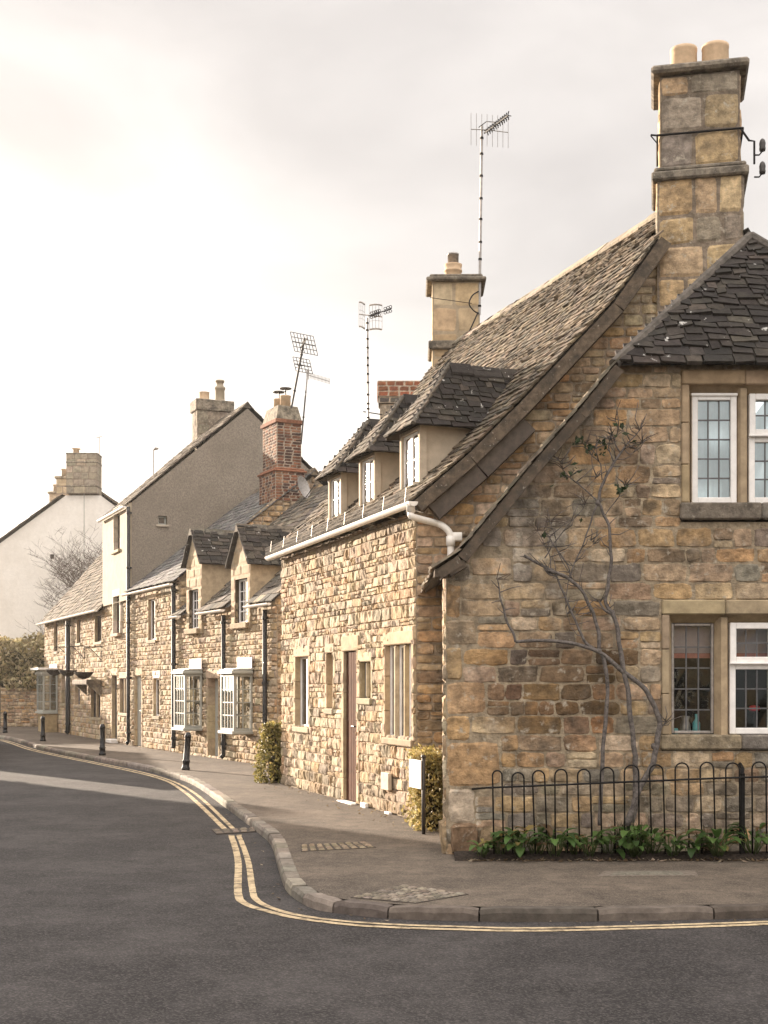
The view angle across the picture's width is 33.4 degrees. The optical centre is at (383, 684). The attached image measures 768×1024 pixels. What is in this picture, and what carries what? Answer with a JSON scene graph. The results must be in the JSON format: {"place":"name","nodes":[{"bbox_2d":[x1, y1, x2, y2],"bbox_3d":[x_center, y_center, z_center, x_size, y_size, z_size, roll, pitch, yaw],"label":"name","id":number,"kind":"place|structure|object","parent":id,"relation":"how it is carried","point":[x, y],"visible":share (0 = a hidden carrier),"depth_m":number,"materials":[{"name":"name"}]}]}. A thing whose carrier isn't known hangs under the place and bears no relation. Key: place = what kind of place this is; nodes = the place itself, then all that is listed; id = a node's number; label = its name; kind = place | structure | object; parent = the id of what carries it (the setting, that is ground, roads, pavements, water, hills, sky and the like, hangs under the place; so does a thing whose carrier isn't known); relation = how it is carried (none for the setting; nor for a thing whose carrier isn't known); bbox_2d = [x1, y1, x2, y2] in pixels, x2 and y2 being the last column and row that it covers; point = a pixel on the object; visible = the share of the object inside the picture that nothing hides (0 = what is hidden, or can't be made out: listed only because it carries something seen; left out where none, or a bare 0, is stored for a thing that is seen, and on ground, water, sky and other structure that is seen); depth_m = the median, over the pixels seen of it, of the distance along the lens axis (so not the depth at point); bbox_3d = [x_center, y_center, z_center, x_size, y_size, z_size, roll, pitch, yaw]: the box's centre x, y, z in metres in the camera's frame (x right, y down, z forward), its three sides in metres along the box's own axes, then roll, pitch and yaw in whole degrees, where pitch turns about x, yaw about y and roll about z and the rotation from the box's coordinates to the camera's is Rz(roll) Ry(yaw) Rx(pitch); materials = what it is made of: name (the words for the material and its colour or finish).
{"place":"outdoors","nodes":[
{"label":"outdoors","id":0,"kind":"place"},
{"bbox_2d":[0,739,767,1023],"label":"road","id":1,"kind":"structure","parent":0,"point":[120,903],"depth_m":8.67,"materials":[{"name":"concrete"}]},
{"bbox_2d":[211,827,255,834],"bbox_3d":[-1.783,1.794,15.555,0.635,0.060,0.481,0,0,-21],"label":"road gully","id":2,"kind":"object","parent":1,"relation":"on","point":[233,830],"visible":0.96,"depth_m":15.49,"materials":[{"name":"metal"}]},
{"bbox_2d":[0,735,767,921],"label":"kerb","id":3,"kind":"structure","parent":1,"relation":"on","point":[296,887],"depth_m":9.78,"materials":[{"name":"stone"}]},
{"bbox_2d":[0,740,767,930],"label":"yellow line","id":4,"kind":"object","parent":1,"relation":"on","point":[238,879],"visible":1,"depth_m":10.10,"materials":[{"name":"paint"}]},
{"bbox_2d":[0,739,767,928],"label":"yellow line","id":5,"kind":"object","parent":1,"relation":"on","point":[252,887],"visible":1,"depth_m":10.10,"materials":[{"name":"paint"}]},
{"bbox_2d":[180,781,767,924],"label":"leaf litter","id":6,"kind":"object","parent":1,"relation":"on","point":[652,859],"visible":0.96,"depth_m":12.29,"materials":[{"name":"brown plant"}]},
{"bbox_2d":[0,727,767,906],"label":"pavement","id":7,"kind":"structure","parent":0,"point":[399,854],"depth_m":12.00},
{"bbox_2d":[3,711,7,732],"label":"bollard","id":8,"kind":"object","parent":7,"relation":"on","point":[5,722],"visible":1,"depth_m":44.69,"materials":[{"name":"black metal"}]},
{"bbox_2d":[0,688,42,726],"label":"garden wall","id":9,"kind":"structure","parent":7,"relation":"on","point":[18,706],"depth_m":51.14,"materials":[{"name":"stone"}]},
{"bbox_2d":[0,631,44,690],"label":"clipped hedge","id":10,"kind":"object","parent":9,"relation":"on","point":[18,659],"visible":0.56,"depth_m":51.12,"materials":[{"name":"green plant"}]},
{"bbox_2d":[40,716,45,740],"bbox_3d":[-10.181,1.325,38.202,0.170,0.750,0.170,0,0,0],"label":"bollard","id":11,"kind":"object","parent":7,"relation":"on","point":[42,736],"visible":1,"depth_m":38.15,"materials":[{"name":"black metal"}]},
{"bbox_2d":[30,552,104,739],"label":"end cottage","id":12,"kind":"structure","parent":7,"relation":"on","point":[74,704],"depth_m":43.13,"materials":[{"name":"stone"}]},
{"bbox_2d":[35,664,57,713],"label":"bay window","id":13,"kind":"structure","parent":12,"relation":"in","point":[39,673],"depth_m":45.32,"materials":[{"name":"grey paint"}]},
{"bbox_2d":[52,622,58,653],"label":"window","id":14,"kind":"structure","parent":12,"relation":"in","point":[55,625],"depth_m":46.11,"materials":[{"name":"beige glass"}]},
{"bbox_2d":[45,646,70,675],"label":"hanging basket","id":15,"kind":"object","parent":12,"relation":"attached to","point":[54,672],"visible":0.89,"depth_m":42.99,"materials":[{"name":"metal"}]},
{"bbox_2d":[60,669,65,705],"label":"window","id":16,"kind":"structure","parent":12,"relation":"in","point":[63,691],"depth_m":44.80,"materials":[{"name":"beige stone"}]},
{"bbox_2d":[67,618,71,652],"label":"window","id":17,"kind":"structure","parent":12,"relation":"in","point":[68,618],"depth_m":43.33,"materials":[{"name":"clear glass"}]},
{"bbox_2d":[59,646,84,676],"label":"hanging basket","id":18,"kind":"object","parent":12,"relation":"attached to","point":[67,673],"visible":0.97,"depth_m":40.93,"materials":[{"name":"metal"}]},
{"bbox_2d":[74,679,80,707],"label":"window","id":19,"kind":"structure","parent":12,"relation":"in","point":[77,696],"depth_m":42.69,"materials":[{"name":"beige stone"}]},
{"bbox_2d":[75,617,81,645],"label":"window","id":20,"kind":"structure","parent":12,"relation":"in","point":[78,626],"depth_m":42.38,"materials":[{"name":"beige glass"}]},
{"bbox_2d":[74,646,101,678],"bbox_3d":[-9.001,-0.655,38.800,0.795,1.014,0.585,0,0,0],"label":"hanging basket","id":21,"kind":"object","parent":12,"relation":"attached to","point":[83,675],"visible":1,"depth_m":38.67,"materials":[{"name":"metal"}]},
{"bbox_2d":[89,686,101,720],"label":"window","id":22,"kind":"structure","parent":12,"relation":"in","point":[95,701],"depth_m":40.23,"materials":[{"name":"beige glass"}]},
{"bbox_2d":[93,612,102,644],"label":"window","id":23,"kind":"structure","parent":12,"relation":"in","point":[98,620],"depth_m":39.80,"materials":[{"name":"beige glass"}]},
{"bbox_2d":[99,724,105,754],"bbox_3d":[-6.739,1.325,30.631,0.170,0.750,0.170,0,0,0],"label":"bollard","id":24,"kind":"object","parent":7,"relation":"on","point":[102,747],"visible":1,"depth_m":30.58,"materials":[{"name":"black metal"}]},
{"bbox_2d":[181,732,190,769],"bbox_3d":[-3.907,1.326,25.373,0.170,0.750,0.170,4,0,0],"label":"bollard","id":25,"kind":"object","parent":7,"relation":"on","point":[186,760],"visible":1,"depth_m":25.32,"materials":[{"name":"black metal"}]},
{"bbox_2d":[97,379,311,745],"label":"tall house","id":26,"kind":"structure","parent":7,"relation":"on","point":[206,477],"depth_m":36.46,"materials":[{"name":"paint"}]},
{"bbox_2d":[106,668,122,742],"bbox_3d":[-7.870,0.654,37.329,0.340,2.231,0.898,0,0,-24],"label":"door","id":27,"kind":"structure","parent":26,"relation":"in","point":[114,696],"depth_m":37.66,"materials":[{"name":"beige paint"}]},
{"bbox_2d":[110,505,120,554],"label":"window","id":28,"kind":"structure","parent":26,"relation":"in","point":[116,518],"depth_m":37.16,"materials":[{"name":"beige glass"}]},
{"bbox_2d":[110,588,122,636],"bbox_3d":[-7.568,-2.046,36.871,0.526,1.359,1.077,0,0,-19],"label":"window","id":29,"kind":"structure","parent":26,"relation":"in","point":[117,623],"depth_m":37.22,"materials":[{"name":"beige glass"}]},
{"bbox_2d":[118,672,125,715],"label":"window","id":30,"kind":"structure","parent":26,"relation":"in","point":[122,682],"depth_m":36.71,"materials":[{"name":"beige glass"}]},
{"bbox_2d":[153,447,158,474],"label":"pole","id":31,"kind":"object","parent":26,"relation":"on","point":[156,448],"visible":0.86,"depth_m":43.98,"materials":[{"name":"metal"}]},
{"bbox_2d":[158,516,165,524],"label":"vent window","id":32,"kind":"structure","parent":26,"relation":"in","point":[161,519],"depth_m":35.87,"materials":[{"name":"grey glass"}]},
{"bbox_2d":[121,387,327,752],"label":"slate cottage","id":33,"kind":"structure","parent":7,"relation":"on","point":[154,627],"depth_m":33.17,"materials":[{"name":"stone"}]},
{"bbox_2d":[134,668,142,745],"bbox_3d":[-6.623,0.618,34.780,0.142,2.123,0.815,0,0,-27],"label":"door","id":34,"kind":"structure","parent":33,"relation":"in","point":[138,739],"depth_m":34.97,"materials":[{"name":"grey paint"}]},
{"bbox_2d":[146,591,157,643],"bbox_3d":[-6.010,-1.753,33.643,0.387,1.366,0.881,0,0,-17],"label":"window","id":35,"kind":"structure","parent":33,"relation":"in","point":[151,612],"depth_m":33.87,"materials":[{"name":"white paint"}]},
{"bbox_2d":[152,671,160,719],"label":"window","id":36,"kind":"structure","parent":33,"relation":"in","point":[156,697],"depth_m":33.48,"materials":[{"name":"white paint"}]},
{"bbox_2d":[287,476,315,497],"bbox_3d":[-2.067,-4.959,32.166,0.666,0.579,0.450,0,0,-12],"label":"satellite dish","id":37,"kind":"object","parent":33,"relation":"attached to","point":[304,488],"visible":1,"depth_m":32.28,"materials":[{"name":"metal"}]},
{"bbox_2d":[290,332,317,408],"bbox_3d":[-1.926,-8.001,32.431,0.598,1.961,0.908,0,0,-34],"label":"television aerial","id":38,"kind":"object","parent":33,"relation":"attached to","point":[299,361],"visible":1,"depth_m":32.59,"materials":[{"name":"metal"}]},
{"bbox_2d":[296,370,329,443],"bbox_3d":[-1.765,-7.058,32.422,1.028,1.894,0.186,0,0,29],"label":"television aerial","id":39,"kind":"object","parent":33,"relation":"attached to","point":[307,379],"visible":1,"depth_m":32.58,"materials":[{"name":"metal"}]},
{"bbox_2d":[251,720,281,782],"bbox_3d":[-1.915,1.173,22.259,0.762,1.129,0.941,0,0,0],"label":"box shrub","id":40,"kind":"object","parent":7,"relation":"on","point":[269,749],"visible":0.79,"depth_m":22.00,"materials":[{"name":"green plant"}]},
{"bbox_2d":[168,381,419,765],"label":"dormer cottage","id":41,"kind":"structure","parent":7,"relation":"on","point":[228,613],"depth_m":28.36,"materials":[{"name":"stone"}]},
{"bbox_2d":[171,659,202,730],"bbox_3d":[-4.655,0.247,30.272,0.520,1.693,0.880,0,0,-28],"label":"bay window","id":42,"kind":"structure","parent":41,"relation":"in","point":[195,665],"depth_m":30.09,"materials":[{"name":"grey paint"}]},
{"bbox_2d":[206,670,219,757],"bbox_3d":[-3.843,0.674,29.552,0.252,2.013,0.862,0,0,-28],"label":"door","id":43,"kind":"structure","parent":41,"relation":"in","point":[212,709],"depth_m":29.81,"materials":[{"name":"grey paint"}]},
{"bbox_2d":[217,657,253,734],"bbox_3d":[-3.279,0.245,27.509,0.715,1.644,0.880,0,0,-28],"label":"bay window","id":44,"kind":"structure","parent":41,"relation":"in","point":[244,669],"depth_m":27.39,"materials":[{"name":"grey paint"}]},
{"bbox_2d":[359,301,391,418],"bbox_3d":[-0.129,-6.773,26.888,0.586,2.611,0.631,0,0,-31],"label":"television aerial","id":45,"kind":"object","parent":41,"relation":"on","point":[374,313],"visible":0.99,"depth_m":26.98,"materials":[{"name":"metal"}]},
{"bbox_2d":[301,841,375,851],"bbox_3d":[-0.525,1.710,13.371,0.883,0.060,0.496,0,0,-22],"label":"drain cover","id":46,"kind":"object","parent":7,"relation":"on","point":[335,846],"visible":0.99,"depth_m":13.30,"materials":[{"name":"metal"}]},
{"bbox_2d":[351,884,467,905],"bbox_3d":[0.176,1.710,10.286,0.694,0.060,0.743,0,0,41],"label":"cobble cover","id":47,"kind":"object","parent":7,"relation":"on","point":[403,893],"visible":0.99,"depth_m":10.26,"materials":[{"name":"stone"}]},
{"bbox_2d":[409,754,425,833],"bbox_3d":[0.387,1.259,14.652,0.073,0.922,0.368,0,0,-20],"label":"street sign","id":48,"kind":"object","parent":7,"relation":"on","point":[417,774],"visible":0.95,"depth_m":14.51,"materials":[{"name":"metal"}]},
{"bbox_2d":[394,741,442,831],"bbox_3d":[0.516,1.209,15.255,0.606,1.042,1.249,0,0,-9],"label":"corner hedge","id":49,"kind":"object","parent":7,"relation":"on","point":[434,790],"visible":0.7,"depth_m":14.88,"materials":[{"name":"green plant"}]},
{"bbox_2d":[265,40,767,854],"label":"corner cottage","id":50,"kind":"structure","parent":7,"relation":"on","point":[405,538],"depth_m":13.00,"materials":[{"name":"stone"}]},
{"bbox_2d":[292,646,310,733],"bbox_3d":[-1.247,0.084,20.661,0.248,1.394,0.962,0,0,-20],"label":"window","id":51,"kind":"structure","parent":50,"relation":"in","point":[301,658],"depth_m":20.92,"materials":[{"name":"white paint"}]},
{"bbox_2d":[323,643,335,714],"bbox_3d":[-0.775,-0.078,19.257,0.161,1.067,0.507,0,0,-20],"label":"window","id":52,"kind":"structure","parent":50,"relation":"in","point":[330,665],"depth_m":19.41,"materials":[{"name":"white paint"}]},
{"bbox_2d":[337,635,359,804],"bbox_3d":[-0.488,0.576,18.350,0.200,2.547,0.770,0,0,-20],"label":"door","id":53,"kind":"structure","parent":50,"relation":"in","point":[349,787],"depth_m":18.45,"materials":[{"name":"brown wood"}]},
{"bbox_2d":[356,652,373,704],"bbox_3d":[-0.219,-0.078,17.755,0.166,0.726,0.584,0,0,-20],"label":"window","id":54,"kind":"structure","parent":50,"relation":"in","point":[364,671],"depth_m":17.77,"materials":[{"name":"beige stone"}]},
{"bbox_2d":[381,630,415,746],"bbox_3d":[0.233,0.055,16.561,0.186,1.476,1.149,0,0,-20],"label":"window","id":55,"kind":"structure","parent":50,"relation":"in","point":[397,658],"depth_m":16.68,"materials":[{"name":"white paint"}]},
{"bbox_2d":[430,111,510,377],"bbox_3d":[1.518,-7.648,22.148,1.917,5.111,1.152,0,0,-19],"label":"television aerial","id":56,"kind":"object","parent":50,"relation":"attached to","point":[493,125],"visible":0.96,"depth_m":22.68,"materials":[{"name":"metal"}]},
{"bbox_2d":[491,400,681,825],"bbox_3d":[2.003,-0.700,12.622,1.893,4.203,0.255,0,0,0],"label":"climbing shrub","id":57,"kind":"object","parent":50,"relation":"attached to","point":[633,808],"visible":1,"depth_m":12.66,"materials":[{"name":"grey plant"}]},
{"bbox_2d":[680,716,690,730],"bbox_3d":[3.086,0.426,13.100,0.110,0.200,0.110,0,0,0],"label":"glass jug","id":58,"kind":"object","parent":50,"relation":"in","point":[682,727],"visible":0.74,"depth_m":13.07,"materials":[{"name":"glass"}]},
{"bbox_2d":[692,714,699,730],"bbox_3d":[3.196,0.416,13.100,0.080,0.220,0.080,0,0,0],"label":"bottle","id":59,"kind":"object","parent":50,"relation":"in","point":[694,725],"visible":0.65,"depth_m":13.07,"materials":[{"name":"teal glass"}]},
{"bbox_2d":[660,600,767,750],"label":"window","id":60,"kind":"structure","parent":50,"relation":"in","point":[694,632],"depth_m":12.92,"materials":[{"name":"stone"}]},
{"bbox_2d":[679,370,767,521],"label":"window","id":61,"kind":"structure","parent":50,"relation":"in","point":[713,402],"depth_m":12.85,"materials":[{"name":"white paint"}]},
{"bbox_2d":[728,623,767,733],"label":"window","id":62,"kind":"structure","parent":50,"relation":"in","point":[747,642],"depth_m":12.86,"materials":[{"name":"white paint"}]},
{"bbox_2d":[748,705,759,727],"bbox_3d":[3.802,0.371,13.140,0.130,0.310,0.130,0,0,0],"label":"table lamp","id":63,"kind":"object","parent":50,"relation":"in","point":[753,706],"visible":0.48,"depth_m":13.11,"materials":[{"name":"metal"}]},
{"bbox_2d":[747,394,767,502],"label":"window","id":64,"kind":"structure","parent":50,"relation":"in","point":[757,404],"depth_m":12.89,"materials":[{"name":"white paint"}]},
{"bbox_2d":[453,850,767,860],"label":"flower bed","id":65,"kind":"object","parent":7,"relation":"on","point":[566,856],"visible":0.77,"depth_m":12.37,"materials":[{"name":"soil"}]},
{"bbox_2d":[467,838,498,856],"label":"leafy plant","id":66,"kind":"object","parent":65,"relation":"on","point":[471,847],"visible":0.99,"depth_m":12.34,"materials":[{"name":"green plant"}]},
{"bbox_2d":[478,832,518,854],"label":"leafy plant","id":67,"kind":"object","parent":65,"relation":"on","point":[486,842],"visible":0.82,"depth_m":12.41,"materials":[{"name":"green plant"}]},
{"bbox_2d":[490,825,549,857],"bbox_3d":[1.268,1.524,12.416,0.599,0.296,0.506,0,0,-40],"label":"leafy plant","id":68,"kind":"object","parent":65,"relation":"on","point":[519,847],"visible":0.97,"depth_m":12.30,"materials":[{"name":"green plant"}]},
{"bbox_2d":[511,826,564,854],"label":"leafy plant","id":69,"kind":"object","parent":65,"relation":"on","point":[538,844],"visible":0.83,"depth_m":12.46,"materials":[{"name":"green plant"}]},
{"bbox_2d":[529,824,581,856],"bbox_3d":[1.639,1.520,12.382,0.503,0.305,0.565,0,0,0],"label":"leafy plant","id":70,"kind":"object","parent":65,"relation":"on","point":[573,840],"visible":0.98,"depth_m":12.32,"materials":[{"name":"green plant"}]},
{"bbox_2d":[555,835,590,854],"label":"leafy plant","id":71,"kind":"object","parent":65,"relation":"on","point":[571,850],"visible":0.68,"depth_m":12.46,"materials":[{"name":"green plant"}]},
{"bbox_2d":[572,835,590,851],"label":"grass tuft","id":72,"kind":"object","parent":65,"relation":"on","point":[588,845],"visible":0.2,"depth_m":12.62,"materials":[{"name":"green plant"}]},
{"bbox_2d":[562,829,614,856],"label":"leafy plant","id":73,"kind":"object","parent":65,"relation":"on","point":[597,840],"visible":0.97,"depth_m":12.36,"materials":[{"name":"green plant"}]},
{"bbox_2d":[586,834,631,858],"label":"leafy plant","id":74,"kind":"object","parent":65,"relation":"on","point":[621,852],"visible":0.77,"depth_m":12.41,"materials":[{"name":"green plant"}]},
{"bbox_2d":[604,818,653,851],"bbox_3d":[2.390,1.471,12.640,0.678,0.397,0.359,0,0,0],"label":"grass tuft","id":75,"kind":"object","parent":65,"relation":"on","point":[619,832],"visible":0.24,"depth_m":12.61,"materials":[{"name":"green plant"}]},
{"bbox_2d":[608,824,659,856],"bbox_3d":[2.411,1.508,12.373,0.494,0.330,0.536,0,0,0],"label":"leafy plant","id":76,"kind":"object","parent":65,"relation":"on","point":[633,845],"visible":0.98,"depth_m":12.33,"materials":[{"name":"green plant"}]},
{"bbox_2d":[627,828,676,853],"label":"leafy plant","id":77,"kind":"object","parent":65,"relation":"on","point":[645,835],"visible":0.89,"depth_m":12.41,"materials":[{"name":"green plant"}]},
{"bbox_2d":[653,831,693,856],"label":"leafy plant","id":78,"kind":"object","parent":65,"relation":"on","point":[678,846],"visible":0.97,"depth_m":12.35,"materials":[{"name":"green plant"}]},
{"bbox_2d":[671,840,719,857],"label":"leafy plant","id":79,"kind":"object","parent":65,"relation":"on","point":[691,852],"visible":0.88,"depth_m":12.35,"materials":[{"name":"green plant"}]},
{"bbox_2d":[694,823,735,851],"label":"grass tuft","id":80,"kind":"object","parent":65,"relation":"on","point":[711,842],"visible":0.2,"depth_m":12.63,"materials":[{"name":"green plant"}]},
{"bbox_2d":[685,828,747,856],"bbox_3d":[3.199,1.523,12.371,0.618,0.298,0.542,0,0,0],"label":"leafy plant","id":81,"kind":"object","parent":65,"relation":"on","point":[717,840],"visible":1,"depth_m":12.34,"materials":[{"name":"green plant"}]},
{"bbox_2d":[722,822,767,854],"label":"leafy plant","id":82,"kind":"object","parent":65,"relation":"on","point":[764,840],"visible":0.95,"depth_m":12.46,"materials":[{"name":"green plant"}]},
{"bbox_2d":[472,761,767,853],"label":"hoop railing","id":83,"kind":"object","parent":7,"relation":"on","point":[742,776],"visible":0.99,"depth_m":12.45,"materials":[{"name":"black metal"}]},
{"bbox_2d":[597,870,698,876],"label":"pavement slab","id":84,"kind":"structure","parent":7,"relation":"on","point":[648,873],"depth_m":11.39,"materials":[{"name":"concrete"}]},
{"bbox_2d":[0,0,767,537],"label":"sky","id":85,"kind":"structure","parent":0,"point":[188,188],"materials":[{"name":"white"}]},
{"label":"ground","id":86,"kind":"structure","parent":0,"visible":0},
{"bbox_2d":[15,525,102,638],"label":"bare tree","id":87,"kind":"object","parent":86,"relation":"on","point":[73,574],"visible":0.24,"depth_m":52.19,"materials":[{"name":"grey plant"}]},
{"bbox_2d":[0,448,117,648],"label":"white house","id":88,"kind":"structure","parent":86,"relation":"on","point":[79,500],"depth_m":56.00,"materials":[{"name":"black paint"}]}
]}

